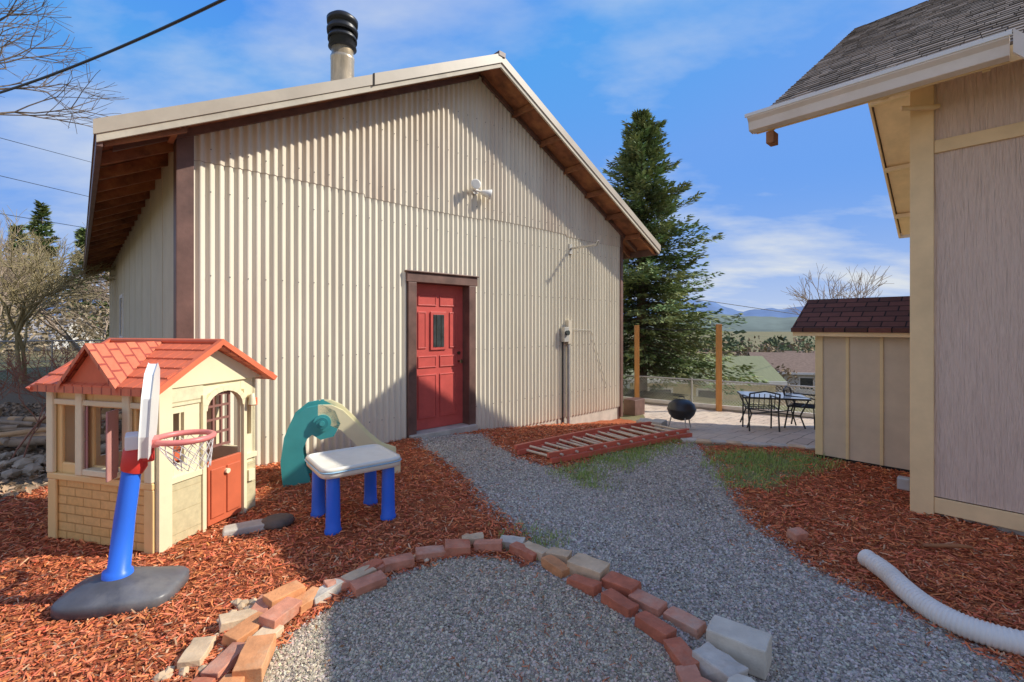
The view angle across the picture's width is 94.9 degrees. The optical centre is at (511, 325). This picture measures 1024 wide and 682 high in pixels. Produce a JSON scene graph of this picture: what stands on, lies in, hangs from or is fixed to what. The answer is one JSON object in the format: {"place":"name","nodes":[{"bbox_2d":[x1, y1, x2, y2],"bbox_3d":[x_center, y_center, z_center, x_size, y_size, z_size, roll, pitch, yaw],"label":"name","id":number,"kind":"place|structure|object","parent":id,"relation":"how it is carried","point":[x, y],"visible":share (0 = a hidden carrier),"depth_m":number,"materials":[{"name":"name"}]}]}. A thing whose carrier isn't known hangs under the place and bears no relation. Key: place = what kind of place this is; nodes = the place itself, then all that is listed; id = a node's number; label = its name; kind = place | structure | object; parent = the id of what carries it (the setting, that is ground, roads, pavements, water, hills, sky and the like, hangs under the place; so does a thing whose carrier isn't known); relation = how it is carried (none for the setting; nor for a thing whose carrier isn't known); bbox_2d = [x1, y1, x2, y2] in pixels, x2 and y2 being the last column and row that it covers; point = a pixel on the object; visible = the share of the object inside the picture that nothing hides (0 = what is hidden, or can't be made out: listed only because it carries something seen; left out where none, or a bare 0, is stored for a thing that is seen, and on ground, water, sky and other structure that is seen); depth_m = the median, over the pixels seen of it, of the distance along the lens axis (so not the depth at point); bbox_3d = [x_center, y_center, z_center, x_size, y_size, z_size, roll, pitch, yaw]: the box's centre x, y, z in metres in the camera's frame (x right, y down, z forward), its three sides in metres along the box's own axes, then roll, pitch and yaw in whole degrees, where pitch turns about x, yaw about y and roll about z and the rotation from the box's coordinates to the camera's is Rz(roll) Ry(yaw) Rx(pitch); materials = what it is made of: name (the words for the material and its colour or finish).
{"place":"outdoors","nodes":[
{"label":"outdoors","id":0,"kind":"place"},
{"bbox_2d":[0,138,89,227],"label":"power lines","id":1,"kind":"object","parent":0,"point":[42,185],"visible":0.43,"depth_m":20.04,"materials":[{"name":"black rubber"}]},
{"bbox_2d":[0,297,803,317],"bbox_3d":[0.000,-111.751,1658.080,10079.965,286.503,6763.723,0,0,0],"label":"hills","id":2,"kind":"structure","parent":0,"point":[714,306],"depth_m":3638.84,"materials":[{"name":"blue"}]},
{"bbox_2d":[57,313,797,331],"bbox_3d":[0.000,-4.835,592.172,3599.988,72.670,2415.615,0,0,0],"label":"hills","id":3,"kind":"structure","parent":0,"point":[766,324],"depth_m":1252.64,"materials":[{"name":"green plant"}]},
{"bbox_2d":[0,0,926,311],"label":"sky","id":4,"kind":"structure","parent":0,"point":[819,195],"materials":[{"name":"blue"}]},
{"bbox_2d":[0,331,1023,681],"bbox_3d":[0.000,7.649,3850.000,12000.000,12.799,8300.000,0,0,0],"label":"ground","id":5,"kind":"structure","parent":0,"point":[714,425],"depth_m":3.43,"materials":[{"name":"brown wood"}]},
{"bbox_2d":[0,223,30,312],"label":"conifer","id":6,"kind":"object","parent":5,"relation":"on","point":[18,235],"visible":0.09,"depth_m":38.74,"materials":[{"name":"green plant"}]},
{"bbox_2d":[0,241,62,305],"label":"bare tree","id":7,"kind":"object","parent":5,"relation":"on","point":[25,283],"visible":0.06,"depth_m":17.92,"materials":[{"name":"plant"}]},
{"bbox_2d":[0,230,65,320],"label":"bare tree","id":8,"kind":"object","parent":5,"relation":"on","point":[6,275],"visible":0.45,"depth_m":13.23,"materials":[{"name":"brown plant"}]},
{"bbox_2d":[16,200,68,315],"bbox_3d":[-38.004,-4.320,37.822,4.135,11.658,4.784,0,0,-14],"label":"conifer","id":9,"kind":"object","parent":5,"relation":"on","point":[42,212],"visible":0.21,"depth_m":37.79,"materials":[{"name":"green plant"}]},
{"bbox_2d":[1,324,91,350],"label":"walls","id":10,"kind":"structure","parent":5,"relation":"on","point":[56,343],"depth_m":26.81,"materials":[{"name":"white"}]},
{"bbox_2d":[0,317,101,340],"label":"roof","id":11,"kind":"structure","parent":10,"relation":"on","point":[54,336],"depth_m":26.16,"materials":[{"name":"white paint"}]},
{"bbox_2d":[0,243,103,352],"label":"bare tree","id":12,"kind":"object","parent":5,"relation":"on","point":[9,327],"visible":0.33,"depth_m":15.41,"materials":[{"name":"brown plant"}]},
{"bbox_2d":[0,339,104,382],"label":"chain link fence","id":13,"kind":"object","parent":5,"relation":"on","point":[44,341],"visible":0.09,"depth_m":12.57,"materials":[{"name":"grey metal"}]},
{"bbox_2d":[0,265,108,359],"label":"distant shrubs","id":14,"kind":"object","parent":5,"relation":"on","point":[79,331],"visible":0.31,"depth_m":23.02,"materials":[{"name":"plant"}]},
{"bbox_2d":[0,222,108,351],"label":"bare tree","id":15,"kind":"object","parent":5,"relation":"on","point":[52,325],"visible":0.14,"depth_m":16.52,"materials":[{"name":"brown plant"}]},
{"bbox_2d":[0,205,115,382],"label":"bare tree","id":16,"kind":"object","parent":5,"relation":"on","point":[22,320],"visible":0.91,"depth_m":11.50,"materials":[{"name":"plant"}]},
{"bbox_2d":[0,342,121,458],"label":"bare shrub","id":17,"kind":"object","parent":5,"relation":"on","point":[16,378],"visible":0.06,"depth_m":5.22,"materials":[{"name":"plant"}]},
{"bbox_2d":[0,401,121,501],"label":"leaf litter","id":18,"kind":"object","parent":5,"relation":"on","point":[4,488],"visible":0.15,"depth_m":5.21,"materials":[{"name":"brown plant"}]},
{"bbox_2d":[0,408,121,446],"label":"wood pile","id":19,"kind":"object","parent":5,"relation":"on","point":[14,431],"visible":0.5,"depth_m":5.79,"materials":[{"name":"wood"}]},
{"bbox_2d":[101,408,110,413],"bbox_3d":[-5.675,1.170,6.450,0.180,0.214,0.220,0,0,34],"label":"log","id":20,"kind":"object","parent":19,"relation":"on","point":[104,410],"visible":0.11,"depth_m":6.44,"materials":[{"name":"brown wood"}]},
{"bbox_2d":[0,440,121,479],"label":"rock pile","id":21,"kind":"object","parent":5,"relation":"on","point":[31,465],"visible":0.41,"depth_m":5.00,"materials":[{"name":"stone"}]},
{"bbox_2d":[0,0,128,131],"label":"bare tree","id":22,"kind":"object","parent":5,"relation":"on","point":[12,13],"visible":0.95,"depth_m":9.58,"materials":[{"name":"brown plant"}]},
{"bbox_2d":[61,227,108,338],"bbox_3d":[-34.975,-3.378,38.429,4.962,9.620,4.218,0,0,0],"label":"conifer","id":23,"kind":"object","parent":5,"relation":"on","point":[80,234],"visible":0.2,"depth_m":38.08,"materials":[{"name":"green plant"}]},
{"bbox_2d":[66,272,108,302],"bbox_3d":[-14.774,-1.514,19.024,5.450,6.068,6.275,0,0,0],"label":"bare tree","id":24,"kind":"object","parent":5,"relation":"on","point":[105,292],"visible":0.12,"depth_m":17.45,"materials":[{"name":"brown plant"}]},
{"bbox_2d":[94,271,108,335],"bbox_3d":[-33.401,-3.147,40.128,4.439,9.320,4.243,0,0,0],"label":"conifer","id":25,"kind":"object","parent":5,"relation":"on","point":[105,304],"visible":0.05,"depth_m":39.05,"materials":[{"name":"green plant"}]},
{"bbox_2d":[50,362,216,620],"bbox_3d":[-2.086,0.853,2.656,0.678,1.295,0.482,0,0,-11],"label":"toy basketball hoop","id":26,"kind":"object","parent":5,"relation":"on","point":[120,584],"visible":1,"depth_m":2.56,"materials":[{"name":"blue plastic"}]},
{"bbox_2d":[25,338,276,553],"bbox_3d":[-2.668,0.797,3.591,1.130,1.405,1.097,0,0,15],"label":"toy playhouse","id":27,"kind":"object","parent":5,"relation":"on","point":[199,378],"visible":0.94,"depth_m":3.29,"materials":[{"name":"beige plastic"}]},
{"bbox_2d":[207,452,240,526],"bbox_3d":[-2.184,1.235,3.583,0.060,0.470,0.300,0,0,15],"label":"half door","id":28,"kind":"structure","parent":27,"relation":"in","point":[224,473],"depth_m":3.56,"materials":[{"name":"red plastic"}]},
{"bbox_2d":[222,519,265,536],"bbox_3d":[-1.951,1.480,3.450,0.301,0.051,0.142,0,0,-30],"label":"paver stone","id":29,"kind":"object","parent":5,"relation":"on","point":[246,527],"visible":0.74,"depth_m":3.41,"materials":[{"name":"stone"}]},
{"bbox_2d":[261,513,294,529],"bbox_3d":[-1.770,1.470,3.550,0.240,0.060,0.234,0,0,0],"label":"flat rock","id":30,"kind":"object","parent":5,"relation":"on","point":[278,521],"visible":0.95,"depth_m":3.50,"materials":[{"name":"stone"}]},
{"bbox_2d":[152,553,428,681],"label":"rocks","id":31,"kind":"object","parent":5,"relation":"on","point":[239,603],"visible":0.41,"depth_m":2.04,"materials":[{"name":"stone"}]},
{"bbox_2d":[280,399,399,486],"bbox_3d":[-1.711,1.139,4.748,1.100,0.765,0.445,0,0,-21],"label":"toy slide","id":32,"kind":"object","parent":5,"relation":"on","point":[321,419],"visible":0.89,"depth_m":4.49,"materials":[{"name":"teal plastic"}]},
{"bbox_2d":[304,444,401,535],"bbox_3d":[-1.250,1.259,3.700,0.630,0.482,0.558,0,0,-37],"label":"toy activity table","id":33,"kind":"object","parent":5,"relation":"on","point":[332,467],"visible":0.99,"depth_m":3.63,"materials":[{"name":"blue plastic"}]},
{"bbox_2d":[83,10,660,465],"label":"barn","id":34,"kind":"structure","parent":5,"relation":"on","point":[431,250],"depth_m":6.23,"materials":[{"name":"metal"}]},
{"bbox_2d":[0,0,225,93],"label":"overhead cable","id":35,"kind":"object","parent":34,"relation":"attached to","point":[194,13],"visible":1,"depth_m":4.08,"materials":[{"name":"black rubber"}]},
{"bbox_2d":[417,283,462,430],"bbox_3d":[-1.048,0.430,6.725,0.881,2.039,0.120,0,0,-43],"label":"door","id":36,"kind":"structure","parent":34,"relation":"in","point":[439,307],"depth_m":6.75,"materials":[{"name":"red paint"}]},
{"bbox_2d":[177,532,706,681],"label":"brick border","id":37,"kind":"object","parent":5,"relation":"on","point":[252,634],"visible":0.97,"depth_m":2.44,"materials":[{"name":"red brick"}]},
{"bbox_2d":[514,422,691,463],"bbox_3d":[1.346,1.475,6.002,2.705,0.181,0.874,0,0,-40],"label":"extension ladder","id":38,"kind":"object","parent":5,"relation":"on","point":[609,445],"visible":0.99,"depth_m":5.82,"materials":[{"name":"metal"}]},
{"bbox_2d":[623,397,644,415],"bbox_3d":[2.620,1.730,10.101,0.381,0.352,0.301,0,0,-42],"label":"wooden planter","id":39,"kind":"object","parent":5,"relation":"on","point":[633,406],"visible":1,"depth_m":9.98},
{"bbox_2d":[263,432,1023,681],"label":"gravel","id":40,"kind":"structure","parent":5,"relation":"on","point":[859,664],"depth_m":2.47,"materials":[{"name":"grey gravel"}]},
{"bbox_2d":[636,418,667,428],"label":"stacked pavers","id":41,"kind":"object","parent":5,"relation":"on","point":[662,422],"visible":0.54,"depth_m":7.55,"materials":[{"name":"concrete"}]},
{"bbox_2d":[292,492,1020,681],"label":"fallen leaves","id":42,"kind":"object","parent":5,"relation":"on","point":[457,664],"visible":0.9,"depth_m":2.52,"materials":[{"name":"brown plant"}]},
{"bbox_2d":[498,436,845,559],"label":"grass","id":43,"kind":"structure","parent":5,"relation":"on","point":[729,456],"depth_m":5.01,"materials":[{"name":"green plant"}]},
{"bbox_2d":[634,324,721,411],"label":"fence posts","id":44,"kind":"object","parent":5,"relation":"on","point":[718,365],"visible":0.39,"depth_m":10.51,"materials":[{"name":"brown wood"}]},
{"bbox_2d":[641,328,715,330],"bbox_3d":[3.850,0.075,11.049,1.893,0.065,0.014,0,0,36],"label":"string line","id":45,"kind":"object","parent":44,"relation":"attached to","point":[675,330],"visible":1,"depth_m":10.92,"materials":[{"name":"white metal"}]},
{"bbox_2d":[667,396,696,427],"bbox_3d":[2.650,1.353,7.350,0.440,0.511,0.437,0,0,0],"label":"kettle grill","id":46,"kind":"object","parent":5,"relation":"on","point":[684,409],"visible":0.94,"depth_m":7.21,"materials":[{"name":"black metal"}]},
{"bbox_2d":[601,108,768,395],"bbox_3d":[3.974,-2.255,14.066,5.880,8.332,5.939,0,0,-42],"label":"spruce tree","id":47,"kind":"object","parent":5,"relation":"on","point":[655,202],"visible":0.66,"depth_m":13.28,"materials":[{"name":"green plant"}]},
{"bbox_2d":[623,356,786,403],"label":"neighbour garage","id":48,"kind":"structure","parent":5,"relation":"on","point":[765,369],"depth_m":19.12,"materials":[{"name":"metal"}]},
{"bbox_2d":[648,387,715,398],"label":"windows","id":49,"kind":"structure","parent":48,"relation":"in","point":[702,392],"depth_m":18.98,"materials":[{"name":"grey glass"}]},
{"bbox_2d":[416,429,1018,681],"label":"mulch stray","id":50,"kind":"object","parent":5,"relation":"on","point":[603,680],"visible":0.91,"depth_m":2.46,"materials":[{"name":"brown wood"}]},
{"bbox_2d":[623,396,813,417],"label":"retaining curb","id":51,"kind":"structure","parent":5,"relation":"on","point":[713,407],"depth_m":10.47,"materials":[{"name":"grey concrete"}]},
{"bbox_2d":[623,375,814,412],"bbox_3d":[1.790,1.845,6.658,11.931,1.210,6.912,0,0,-45],"label":"chain link fence","id":52,"kind":"object","parent":5,"relation":"on","point":[729,382],"visible":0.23,"depth_m":11.12,"materials":[{"name":"grey metal"}]},
{"bbox_2d":[625,336,814,355],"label":"valley trees","id":53,"kind":"object","parent":5,"relation":"on","point":[766,349],"depth_m":55.77,"materials":[{"name":"green plant"}]},
{"bbox_2d":[633,330,814,352],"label":"valley trees","id":54,"kind":"object","parent":5,"relation":"on","point":[774,341],"visible":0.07,"depth_m":115.02,"materials":[{"name":"green plant"}]},
{"bbox_2d":[691,615,771,681],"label":"stone block","id":55,"kind":"object","parent":5,"relation":"on","point":[729,650],"depth_m":2.03,"materials":[{"name":"white stone"}]},
{"bbox_2d":[680,438,814,450],"bbox_3d":[2.973,1.485,5.911,1.620,0.044,0.164,0,0,16],"label":"patio edging","id":56,"kind":"object","parent":5,"relation":"on","point":[746,443],"visible":0.88,"depth_m":5.88,"materials":[{"name":"grey concrete"}]},
{"bbox_2d":[683,345,814,404],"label":"valley shrubs","id":57,"kind":"object","parent":5,"relation":"on","point":[784,375],"visible":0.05,"depth_m":34.97,"materials":[{"name":"green plant"}]},
{"bbox_2d":[742,391,780,431],"bbox_3d":[3.744,1.260,7.076,0.421,0.632,0.474,0,0,14],"label":"patio chair","id":58,"kind":"object","parent":5,"relation":"on","point":[763,406],"visible":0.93,"depth_m":6.95,"materials":[{"name":"metal"}]},
{"bbox_2d":[737,391,811,428],"bbox_3d":[4.197,1.379,7.600,0.942,0.531,0.685,0,0,17],"label":"patio table","id":59,"kind":"object","parent":5,"relation":"on","point":[783,397],"visible":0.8,"depth_m":7.45,"materials":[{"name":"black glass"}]},
{"bbox_2d":[778,374,814,393],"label":"walls","id":60,"kind":"structure","parent":5,"relation":"on","point":[796,381],"depth_m":35.26,"materials":[{"name":"white"}]},
{"bbox_2d":[747,352,814,374],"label":"roof","id":61,"kind":"structure","parent":60,"relation":"on","point":[801,363],"depth_m":36.71,"materials":[{"name":"brown"}]},
{"bbox_2d":[776,377,813,390],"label":"windows","id":62,"kind":"structure","parent":60,"relation":"attached to","point":[806,381],"depth_m":35.04,"materials":[{"name":"grey glass"}]},
{"bbox_2d":[786,527,808,542],"bbox_3d":[1.990,1.463,3.281,0.123,0.091,0.091,0,0,-21],"label":"brick","id":63,"kind":"object","parent":5,"relation":"on","point":[796,534],"visible":0.91,"depth_m":3.25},
{"bbox_2d":[782,386,814,429],"bbox_3d":[4.632,1.302,7.517,0.474,0.652,0.421,0,0,44],"label":"patio chair","id":64,"kind":"object","parent":5,"relation":"on","point":[801,405],"visible":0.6,"depth_m":7.51,"materials":[{"name":"metal"}]},
{"bbox_2d":[780,263,893,314],"bbox_3d":[8.716,0.491,12.557,3.917,4.448,2.276,0,0,-17],"label":"bare tree","id":65,"kind":"object","parent":5,"relation":"on","point":[866,290],"visible":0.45,"depth_m":12.60,"materials":[{"name":"brown plant"}]},
{"bbox_2d":[791,296,909,471],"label":"garden shed","id":66,"kind":"structure","parent":5,"relation":"on","point":[862,380],"depth_m":5.11,"materials":[{"name":"beige wood"}]},
{"bbox_2d":[897,475,909,490],"bbox_3d":[3.243,1.300,3.886,0.080,0.100,0.090,0,0,-43],"label":"concrete block","id":67,"kind":"object","parent":5,"relation":"on","point":[903,482],"visible":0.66,"depth_m":3.86,"materials":[{"name":"grey concrete"}]},
{"bbox_2d":[857,549,1023,656],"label":"drain pipe","id":68,"kind":"object","parent":5,"relation":"on","point":[901,586],"visible":0.99,"depth_m":2.31,"materials":[{"name":"white plastic"}]},
{"bbox_2d":[921,543,972,548],"bbox_3d":[2.899,1.459,3.119,0.306,0.043,0.054,0,0,6],"label":"stick","id":69,"kind":"object","parent":5,"relation":"on","point":[936,545],"visible":1,"depth_m":3.11,"materials":[{"name":"brown wood"}]},
{"bbox_2d":[934,59,1023,513],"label":"walls","id":70,"kind":"structure","parent":5,"relation":"on","point":[978,324],"depth_m":3.52,"materials":[{"name":"beige wood"}]},
{"bbox_2d":[786,2,1023,232],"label":"roof deck shingled","id":71,"kind":"object","parent":70,"relation":"on","point":[878,129],"visible":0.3,"depth_m":7.84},
{"bbox_2d":[745,30,1011,133],"bbox_3d":[2.667,-1.805,3.624,0.141,0.149,1.627,0,0,-43],"label":"gutter","id":72,"kind":"object","parent":71,"relation":"attached to","point":[973,56],"visible":1,"depth_m":3.46,"materials":[{"name":"paint"}]},
{"bbox_2d":[754,28,1023,237],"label":"rake boards","id":73,"kind":"object","parent":71,"relation":"attached to","point":[1017,50],"visible":0.27,"depth_m":4.06,"materials":[{"name":"paint"}]},
{"bbox_2d":[766,104,940,146],"bbox_3d":[2.783,-1.670,3.897,1.192,0.120,0.133,0,0,29],"label":"eave blocking","id":74,"kind":"object","parent":73,"relation":"attached to","point":[772,138],"visible":1,"depth_m":3.68,"materials":[{"name":"brown wood"}]},
{"bbox_2d":[874,97,909,234],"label":"roof deck","id":75,"kind":"structure","parent":71,"relation":"attached to","point":[893,121],"depth_m":7.86,"materials":[{"name":"beige wood"}]},
{"bbox_2d":[771,0,1023,105],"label":"shingle courses","id":76,"kind":"object","parent":71,"relation":"on","point":[938,22],"visible":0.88,"depth_m":4.50,"materials":[{"name":"grey"}]},
{"bbox_2d":[899,233,909,238],"bbox_3d":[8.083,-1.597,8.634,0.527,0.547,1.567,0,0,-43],"label":"gutter","id":77,"kind":"object","parent":71,"relation":"attached to","point":[905,236],"visible":0.03,"depth_m":9.24,"materials":[{"name":"paint"}]},
{"bbox_2d":[910,85,1023,531],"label":"trim","id":78,"kind":"structure","parent":70,"relation":"attached to","point":[924,146],"depth_m":3.72,"materials":[{"name":"beige wood"}]},
{"bbox_2d":[935,497,1023,535],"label":"foundation","id":79,"kind":"object","parent":5,"relation":"on","point":[1007,530],"depth_m":3.46,"materials":[{"name":"concrete"}]},
{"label":"walls","id":80,"kind":"object","parent":5,"relation":"on","visible":0},
{"bbox_2d":[784,351,814,352],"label":"roof","id":81,"kind":"structure","parent":80,"relation":"on","point":[798,352],"depth_m":93.05,"materials":[{"name":"brown"}]},
{"bbox_2d":[689,298,798,314],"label":"power lines","id":82,"kind":"object","parent":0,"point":[746,306],"visible":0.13,"depth_m":17.60,"materials":[{"name":"black metal"}]},
{"bbox_2d":[752,397,814,405],"bbox_3d":[11.983,3.596,18.359,7.126,2.463,6.713,0,0,27],"label":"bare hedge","id":83,"kind":"object","parent":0,"point":[791,401],"visible":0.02,"depth_m":19.31,"materials":[{"name":"brown plant"}]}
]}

